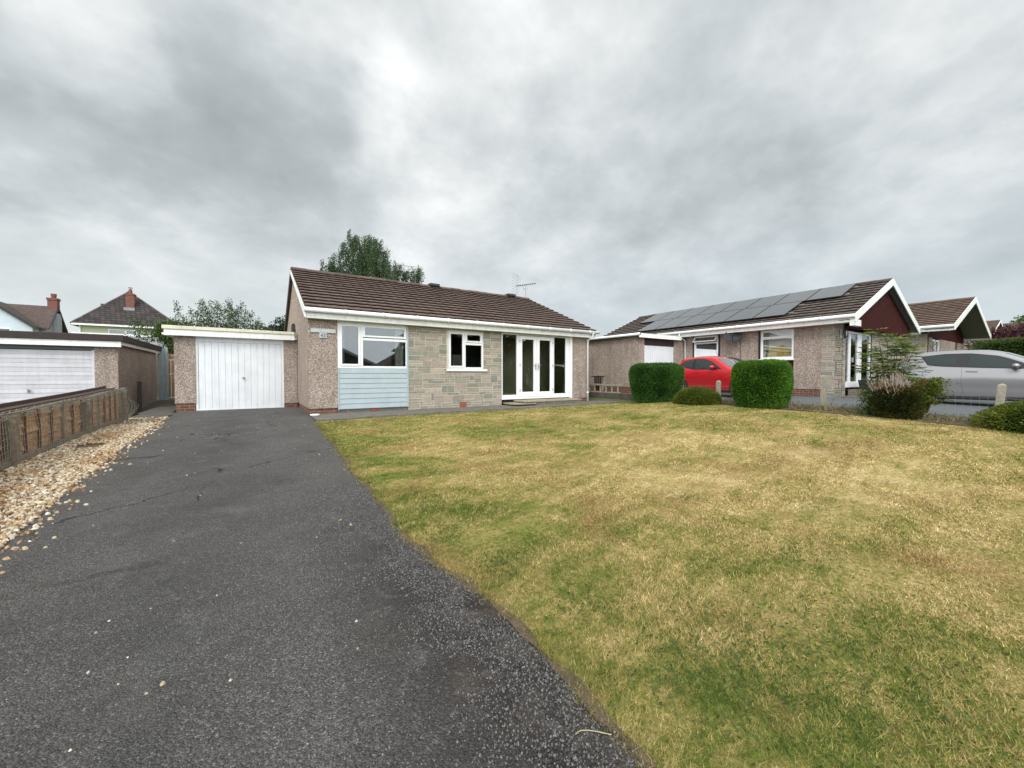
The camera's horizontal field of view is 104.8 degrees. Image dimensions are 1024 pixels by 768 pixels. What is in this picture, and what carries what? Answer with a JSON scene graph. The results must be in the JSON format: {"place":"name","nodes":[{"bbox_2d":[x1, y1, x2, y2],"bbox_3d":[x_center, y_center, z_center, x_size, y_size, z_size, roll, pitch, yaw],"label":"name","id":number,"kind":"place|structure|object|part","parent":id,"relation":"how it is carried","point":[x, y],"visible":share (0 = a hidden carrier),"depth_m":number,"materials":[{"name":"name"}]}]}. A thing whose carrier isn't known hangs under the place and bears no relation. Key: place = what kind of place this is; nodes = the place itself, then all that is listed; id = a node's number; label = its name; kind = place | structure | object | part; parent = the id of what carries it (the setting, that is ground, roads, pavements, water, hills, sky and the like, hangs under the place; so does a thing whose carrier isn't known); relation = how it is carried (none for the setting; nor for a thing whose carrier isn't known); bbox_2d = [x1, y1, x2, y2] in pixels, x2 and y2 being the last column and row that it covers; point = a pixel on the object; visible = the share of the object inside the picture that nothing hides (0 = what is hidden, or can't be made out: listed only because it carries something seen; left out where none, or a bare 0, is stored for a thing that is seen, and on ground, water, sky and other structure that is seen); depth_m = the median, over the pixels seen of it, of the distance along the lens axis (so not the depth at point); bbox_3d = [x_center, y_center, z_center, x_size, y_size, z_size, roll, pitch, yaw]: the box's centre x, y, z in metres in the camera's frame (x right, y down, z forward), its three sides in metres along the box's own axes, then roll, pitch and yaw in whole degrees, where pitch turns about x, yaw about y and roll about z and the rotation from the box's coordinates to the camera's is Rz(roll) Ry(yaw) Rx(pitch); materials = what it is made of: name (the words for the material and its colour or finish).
{"place":"outdoors","nodes":[
{"label":"outdoors","id":0,"kind":"place"},
{"bbox_2d":[0,294,67,332],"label":"house","id":1,"kind":"structure","parent":0,"point":[34,318],"depth_m":43.10,"materials":[{"name":"tile"}]},
{"bbox_2d":[0,417,167,539],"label":"gravel bed","id":2,"kind":"object","parent":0,"point":[89,445],"visible":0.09,"depth_m":4.66,"materials":[{"name":"beige gravel"}]},
{"bbox_2d":[0,386,138,471],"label":"timber fence","id":3,"kind":"object","parent":2,"relation":"on","point":[32,427],"visible":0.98,"depth_m":5.74,"materials":[{"name":"brown wood"}]},
{"bbox_2d":[71,332,164,353],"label":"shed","id":4,"kind":"structure","parent":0,"point":[154,343],"depth_m":25.77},
{"bbox_2d":[69,287,173,347],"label":"house","id":5,"kind":"structure","parent":0,"point":[109,316],"depth_m":44.40,"materials":[{"name":"tile"}]},
{"bbox_2d":[108,329,136,333],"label":"window","id":6,"kind":"structure","parent":5,"relation":"in","point":[108,329],"depth_m":43.84,"materials":[{"name":"plastic"}]},
{"bbox_2d":[116,398,176,424],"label":"side path","id":7,"kind":"structure","parent":0,"point":[157,409],"depth_m":11.41,"materials":[{"name":"concrete"}]},
{"bbox_2d":[156,353,174,396],"bbox_3d":[-14.377,-0.360,17.452,2.100,1.950,0.100,-1,2,-33],"label":"woven fence","id":8,"kind":"object","parent":7,"relation":"on","point":[171,357],"visible":0.02,"depth_m":17.15,"materials":[{"name":"brown wood"}]},
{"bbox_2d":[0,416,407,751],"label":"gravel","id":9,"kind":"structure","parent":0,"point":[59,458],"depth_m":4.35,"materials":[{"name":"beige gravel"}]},
{"bbox_2d":[0,407,640,767],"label":"driveway","id":10,"kind":"structure","parent":0,"point":[242,458],"depth_m":1.89,"materials":[{"name":"grey asphalt"}]},
{"bbox_2d":[240,485,650,767],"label":"chippings","id":11,"kind":"object","parent":10,"relation":"on","point":[356,494],"visible":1,"depth_m":1.79,"materials":[{"name":"grey gravel"}]},
{"bbox_2d":[575,730,610,734],"bbox_3d":[0.286,1.231,1.393,0.127,0.002,0.019,0,1,0],"label":"dry stalk","id":12,"kind":"object","parent":10,"relation":"on","point":[593,731],"visible":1,"depth_m":1.40,"materials":[{"name":"plant"}]},
{"bbox_2d":[309,400,619,421],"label":"path","id":13,"kind":"structure","parent":0,"point":[350,415],"depth_m":10.75,"materials":[{"name":"concrete"}]},
{"bbox_2d":[503,398,581,405],"bbox_3d":[1.113,0.627,13.552,2.910,0.188,0.690,-1,2,-33],"label":"door step","id":14,"kind":"object","parent":13,"relation":"on","point":[545,401],"depth_m":13.24,"materials":[{"name":"concrete"}]},
{"bbox_2d":[314,421,658,767],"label":"lawn edge soil","id":15,"kind":"structure","parent":0,"point":[512,620],"depth_m":1.83,"materials":[{"name":"brown soil"}]},
{"bbox_2d":[0,0,1023,336],"label":"sky","id":16,"kind":"structure","parent":0,"point":[626,160],"materials":[{"name":"grey"}]},
{"bbox_2d":[128,387,962,420],"bbox_3d":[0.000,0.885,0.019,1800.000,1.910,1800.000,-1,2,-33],"label":"ground","id":17,"kind":"structure","parent":0,"point":[627,401],"depth_m":15.03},
{"bbox_2d":[0,330,161,414],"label":"garage","id":18,"kind":"structure","parent":17,"relation":"on","point":[33,364],"depth_m":10.78,"materials":[{"name":"concrete"}]},
{"bbox_2d":[0,349,94,403],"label":"garage door","id":19,"kind":"structure","parent":18,"relation":"in","point":[25,374],"depth_m":10.51,"materials":[{"name":"metal"}]},
{"bbox_2d":[137,381,141,411],"bbox_3d":[-12.054,0.444,12.754,0.100,1.050,0.100,-1,2,-33],"label":"fence post","id":20,"kind":"object","parent":17,"relation":"on","point":[139,395],"visible":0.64,"depth_m":12.72,"materials":[{"name":"brown wood"}]},
{"bbox_2d":[157,347,168,400],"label":"side gate","id":21,"kind":"structure","parent":17,"relation":"on","point":[163,390],"depth_m":15.76,"materials":[{"name":"grey paint"}]},
{"bbox_2d":[169,360,174,397],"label":"metal gate","id":22,"kind":"structure","parent":21,"relation":"attached to","point":[171,381],"depth_m":15.95,"materials":[{"name":"metal"}]},
{"bbox_2d":[150,319,199,353],"bbox_3d":[-15.941,-1.225,19.011,2.255,3.821,1.460,-1,2,-33],"label":"leafy tree","id":23,"kind":"object","parent":17,"relation":"on","point":[155,331],"visible":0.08,"depth_m":18.41,"materials":[{"name":"green plant"}]},
{"bbox_2d":[124,297,272,362],"bbox_3d":[-14.607,-1.965,18.957,5.564,4.704,6.124,-1,2,-33],"label":"tall shrub","id":24,"kind":"object","parent":17,"relation":"on","point":[233,315],"visible":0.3,"depth_m":18.84,"materials":[{"name":"green plant"}]},
{"bbox_2d":[161,325,297,411],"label":"garage","id":25,"kind":"structure","parent":17,"relation":"on","point":[221,368],"depth_m":11.56,"materials":[{"name":"brick"}]},
{"bbox_2d":[198,342,281,409],"bbox_3d":[-8.010,-0.237,11.695,2.034,1.942,0.105,-1,2,-33],"label":"garage door","id":26,"kind":"structure","parent":25,"relation":"in","point":[231,375],"depth_m":11.67,"materials":[{"name":"metal"}]},
{"bbox_2d":[261,315,284,331],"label":"round tree","id":27,"kind":"object","parent":17,"relation":"on","point":[280,327],"visible":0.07,"depth_m":44.07,"materials":[{"name":"green plant"}]},
{"bbox_2d":[319,230,423,283],"bbox_3d":[-10.295,-5.237,28.776,6.848,11.418,5.870,0,1,5],"label":"birch tree","id":28,"kind":"object","parent":17,"relation":"on","point":[367,254],"visible":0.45,"depth_m":27.82,"materials":[{"name":"green plant"}]},
{"bbox_2d":[284,267,599,414],"bbox_3d":[-3.301,-1.559,16.032,9.960,5.010,9.061,-1,2,-33],"label":"bungalow","id":29,"kind":"object","parent":17,"relation":"on","point":[389,345],"visible":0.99,"depth_m":12.32,"materials":[{"name":"brick"}]},
{"bbox_2d":[319,333,326,337],"bbox_3d":[-4.819,-1.238,10.058,0.170,0.132,0.035,-1,2,-33],"label":"number plate","id":30,"kind":"object","parent":29,"relation":"attached to","point":[322,335],"visible":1,"depth_m":10.04,"materials":[{"name":"white plastic"}]},
{"bbox_2d":[311,328,335,332],"bbox_3d":[-4.813,-1.360,10.060,0.585,0.105,0.034,-1,2,-33],"label":"name plate","id":31,"kind":"object","parent":29,"relation":"attached to","point":[318,330],"visible":1,"depth_m":10.04,"materials":[{"name":"white plastic"}]},
{"bbox_2d":[337,322,406,368],"bbox_3d":[-3.780,-1.024,10.804,1.870,1.190,0.088,-1,2,-33],"label":"window","id":32,"kind":"structure","parent":29,"relation":"in","point":[361,327],"depth_m":10.61,"materials":[{"name":"plastic"}]},
{"bbox_2d":[446,331,486,370],"bbox_3d":[-1.421,-1.015,12.332,1.410,1.235,0.165,-1,2,-33],"label":"window","id":33,"kind":"structure","parent":29,"relation":"in","point":[464,334],"depth_m":12.30,"materials":[{"name":"plastic"}]},
{"bbox_2d":[512,274,535,295],"bbox_3d":[0.522,-4.486,18.495,1.574,1.214,0.261,-1,2,-40],"label":"roof aerial","id":34,"kind":"object","parent":29,"relation":"on","point":[528,284],"visible":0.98,"depth_m":18.25,"materials":[{"name":"metal"}]},
{"bbox_2d":[519,335,536,396],"bbox_3d":[0.556,-0.605,13.583,0.730,2.090,0.116,-1,2,-33],"label":"patio door","id":35,"kind":"structure","parent":29,"relation":"in","point":[521,394],"depth_m":13.64,"materials":[{"name":"plastic"}]},
{"bbox_2d":[537,337,552,395],"bbox_3d":[1.173,-0.614,13.983,0.720,2.090,0.116,-1,2,-33],"label":"patio door","id":36,"kind":"structure","parent":29,"relation":"in","point":[539,393],"depth_m":14.04,"materials":[{"name":"plastic"}]},
{"bbox_2d":[591,376,604,390],"bbox_3d":[3.692,-0.032,16.829,0.120,0.620,0.800,-1,2,-33],"label":"wooden trellis","id":37,"kind":"object","parent":17,"relation":"on","point":[603,381],"visible":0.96,"depth_m":16.85,"materials":[{"name":"brown wood"}]},
{"bbox_2d":[589,392,635,400],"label":"retaining wall","id":38,"kind":"structure","parent":17,"relation":"on","point":[620,396],"depth_m":15.11,"materials":[{"name":"concrete"}]},
{"bbox_2d":[589,384,620,392],"bbox_3d":[3.198,0.202,16.245,0.150,1.080,3.250,-1,2,-33],"label":"slatted barrier","id":39,"kind":"object","parent":38,"relation":"on","point":[611,385],"visible":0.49,"depth_m":15.40,"materials":[{"name":"concrete"}]},
{"bbox_2d":[589,332,683,393],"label":"garage","id":40,"kind":"structure","parent":17,"relation":"on","point":[613,359],"depth_m":17.37,"materials":[{"name":"concrete"}]},
{"bbox_2d":[644,345,672,365],"bbox_3d":[6.395,-0.642,17.206,2.020,2.005,0.050,-1,2,-33],"label":"garage door","id":41,"kind":"structure","parent":40,"relation":"in","point":[658,354],"depth_m":17.12,"materials":[{"name":"white metal"}]},
{"bbox_2d":[602,278,919,398],"bbox_3d":[11.056,-1.729,19.147,7.552,4.611,12.030,-1,2,-33],"label":"bungalow","id":42,"kind":"object","parent":17,"relation":"on","point":[802,333],"visible":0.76,"depth_m":14.96,"materials":[{"name":"brick"}]},
{"bbox_2d":[692,335,717,356],"bbox_3d":[8.433,-1.515,17.216,0.250,1.170,1.100,-1,2,-33],"label":"window","id":43,"kind":"structure","parent":42,"relation":"in","point":[706,348],"depth_m":17.25,"materials":[{"name":"plastic"}]},
{"bbox_2d":[723,332,742,358],"bbox_3d":[8.954,-1.015,15.859,0.657,2.329,0.533,0,1,-8],"label":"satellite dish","id":44,"kind":"object","parent":42,"relation":"attached to","point":[734,336],"visible":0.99,"depth_m":15.89,"materials":[{"name":"grey metal"}]},
{"bbox_2d":[758,328,793,360],"bbox_3d":[10.003,-1.469,14.909,0.150,1.160,1.220,-1,2,-33],"label":"window","id":45,"kind":"structure","parent":42,"relation":"in","point":[763,338],"depth_m":14.83,"materials":[{"name":"plastic"}]},
{"bbox_2d":[844,328,847,337],"bbox_3d":[11.209,-1.713,13.239,0.240,0.340,0.046,-1,2,-33],"label":"wall lamp","id":46,"kind":"object","parent":42,"relation":"attached to","point":[845,332],"depth_m":13.21,"materials":[{"name":"plastic"}]},
{"bbox_2d":[845,331,870,387],"bbox_3d":[12.373,-0.867,14.118,2.550,1.950,0.130,-1,2,-33],"label":"patio door","id":47,"kind":"structure","parent":42,"relation":"in","point":[858,337],"depth_m":14.09,"materials":[{"name":"plastic"}]},
{"bbox_2d":[858,380,873,388],"bbox_3d":[12.213,0.018,13.467,0.950,0.310,0.360,-1,2,-33],"label":"planter","id":48,"kind":"object","parent":42,"relation":"on","point":[863,383],"visible":0.36,"depth_m":13.23,"materials":[{"name":"grey stone"}]},
{"bbox_2d":[901,297,990,359],"bbox_3d":[20.876,-2.133,22.720,8.950,4.562,7.600,-1,2,-33],"label":"bungalow","id":49,"kind":"object","parent":17,"relation":"on","point":[950,324],"visible":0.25,"depth_m":19.57,"materials":[{"name":"brown tile"}]},
{"bbox_2d":[932,339,938,350],"bbox_3d":[20.510,-1.208,19.164,1.500,1.870,0.080,-1,2,-33],"label":"patio door","id":50,"kind":"structure","parent":49,"relation":"in","point":[936,348],"depth_m":19.14,"materials":[{"name":"plastic"}]},
{"bbox_2d":[964,320,1003,349],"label":"bungalow","id":51,"kind":"object","parent":17,"relation":"on","point":[994,323],"visible":0.05,"depth_m":51.35,"materials":[{"name":"brown tile"}]},
{"bbox_2d":[964,322,1023,349],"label":"purple tree","id":52,"kind":"object","parent":17,"relation":"on","point":[1009,332],"visible":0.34,"depth_m":26.22,"materials":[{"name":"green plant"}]},
{"bbox_2d":[969,336,1023,355],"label":"garden hedge","id":53,"kind":"object","parent":17,"relation":"on","point":[1015,345],"visible":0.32,"depth_m":22.43,"materials":[{"name":"green plant"}]},
{"bbox_2d":[1003,322,1023,329],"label":"bungalow","id":54,"kind":"object","parent":17,"relation":"on","point":[1008,324],"visible":0.09,"depth_m":60.33,"materials":[{"name":"brown tile"}]},
{"bbox_2d":[1010,315,1023,322],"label":"distant tree","id":55,"kind":"object","parent":17,"relation":"on","point":[1021,319],"visible":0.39,"depth_m":63.39,"materials":[{"name":"green plant"}]},
{"bbox_2d":[312,402,1023,767],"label":"lawn","id":56,"kind":"structure","parent":0,"point":[516,526],"depth_m":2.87,"materials":[{"name":"green plant"}]},
{"bbox_2d":[391,491,1023,767],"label":"clover patch","id":57,"kind":"object","parent":56,"relation":"on","point":[796,699],"visible":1,"depth_m":1.72,"materials":[{"name":"green plant"}]},
{"bbox_2d":[633,400,980,426],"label":"border soil","id":58,"kind":"structure","parent":0,"point":[965,423],"depth_m":8.12,"materials":[{"name":"brown soil"}]},
{"bbox_2d":[628,362,684,402],"bbox_3d":[4.746,-0.017,12.981,1.689,1.465,1.259,1,2,42],"label":"clipped hedge","id":59,"kind":"object","parent":58,"relation":"on","point":[653,382],"visible":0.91,"depth_m":12.55,"materials":[{"name":"green plant"}]},
{"bbox_2d":[672,386,722,405],"bbox_3d":[5.285,0.597,11.242,1.295,1.095,1.295,-1,2,-33],"label":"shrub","id":60,"kind":"object","parent":58,"relation":"on","point":[699,396],"visible":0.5,"depth_m":10.88,"materials":[{"name":"green plant"}]},
{"bbox_2d":[730,359,794,408],"bbox_3d":[6.332,0.013,9.993,1.338,1.324,1.200,1,2,43],"label":"clipped hedge","id":61,"kind":"object","parent":58,"relation":"on","point":[764,383],"visible":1,"depth_m":9.59,"materials":[{"name":"green plant"}]},
{"bbox_2d":[630,396,983,425],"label":"weeds","id":62,"kind":"object","parent":58,"relation":"on","point":[809,406],"visible":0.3,"depth_m":8.89,"materials":[{"name":"green plant"}]},
{"bbox_2d":[684,375,1023,419],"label":"wire fence","id":63,"kind":"object","parent":58,"relation":"on","point":[1000,398],"visible":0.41,"depth_m":9.29,"materials":[{"name":"concrete"}]},
{"bbox_2d":[851,327,936,387],"bbox_3d":[7.941,-0.253,8.250,1.003,1.863,1.361,-1,2,-33],"label":"sapling","id":64,"kind":"object","parent":58,"relation":"on","point":[905,346],"visible":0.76,"depth_m":8.18,"materials":[{"name":"green plant"}]},
{"bbox_2d":[852,371,958,419],"bbox_3d":[7.878,0.242,7.975,0.947,1.036,1.539,-1,2,-33],"label":"untrimmed bush","id":65,"kind":"object","parent":58,"relation":"on","point":[912,398],"visible":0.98,"depth_m":7.75,"materials":[{"name":"green plant"}]},
{"bbox_2d":[967,400,1023,433],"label":"conifer","id":66,"kind":"object","parent":58,"relation":"on","point":[1007,417],"visible":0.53,"depth_m":6.55,"materials":[{"name":"green plant"}]},
{"bbox_2d":[630,393,992,417],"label":"neighbour drive","id":67,"kind":"structure","parent":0,"point":[966,410],"depth_m":10.45,"materials":[{"name":"concrete"}]},
{"bbox_2d":[679,356,743,394],"bbox_3d":[7.638,-0.384,14.130,1.857,1.640,3.900,0,1,-19],"label":"car","id":68,"kind":"object","parent":67,"relation":"on","point":[706,371],"visible":0.48,"depth_m":13.94,"materials":[{"name":"red paint"}]},
{"bbox_3d":[6.632,-0.753,14.951,0.123,0.325,0.663,0,1,-19],"label":"quarter window","id":69,"kind":"part","parent":68,"relation":"part of","materials":[{"name":"grey glass"}]},
{"bbox_3d":[6.946,-0.712,14.013,0.140,0.365,1.121,0,1,-19],"label":"front window","id":70,"kind":"part","parent":68,"relation":"part of","materials":[{"name":"grey glass"}]},
{"bbox_2d":[939,399,1012,405],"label":"neighbour forecourt","id":71,"kind":"structure","parent":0,"point":[976,402],"depth_m":11.71,"materials":[{"name":"concrete"}]},
{"bbox_2d":[897,346,1023,401],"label":"car","id":72,"kind":"object","parent":71,"relation":"on","point":[982,374],"visible":0.67,"depth_m":10.53,"materials":[{"name":"silver metal"}]},
{"bbox_3d":[12.042,-0.658,11.111,0.133,0.325,0.640,-1,2,-33],"label":"rear side window","id":73,"kind":"part","parent":72,"relation":"part of","materials":[{"name":"grey glass"}]},
{"bbox_3d":[12.557,-0.599,10.287,0.143,0.403,0.940,-1,1,-31],"label":"front window","id":74,"kind":"part","parent":72,"relation":"part of","materials":[{"name":"grey glass"}]}
]}

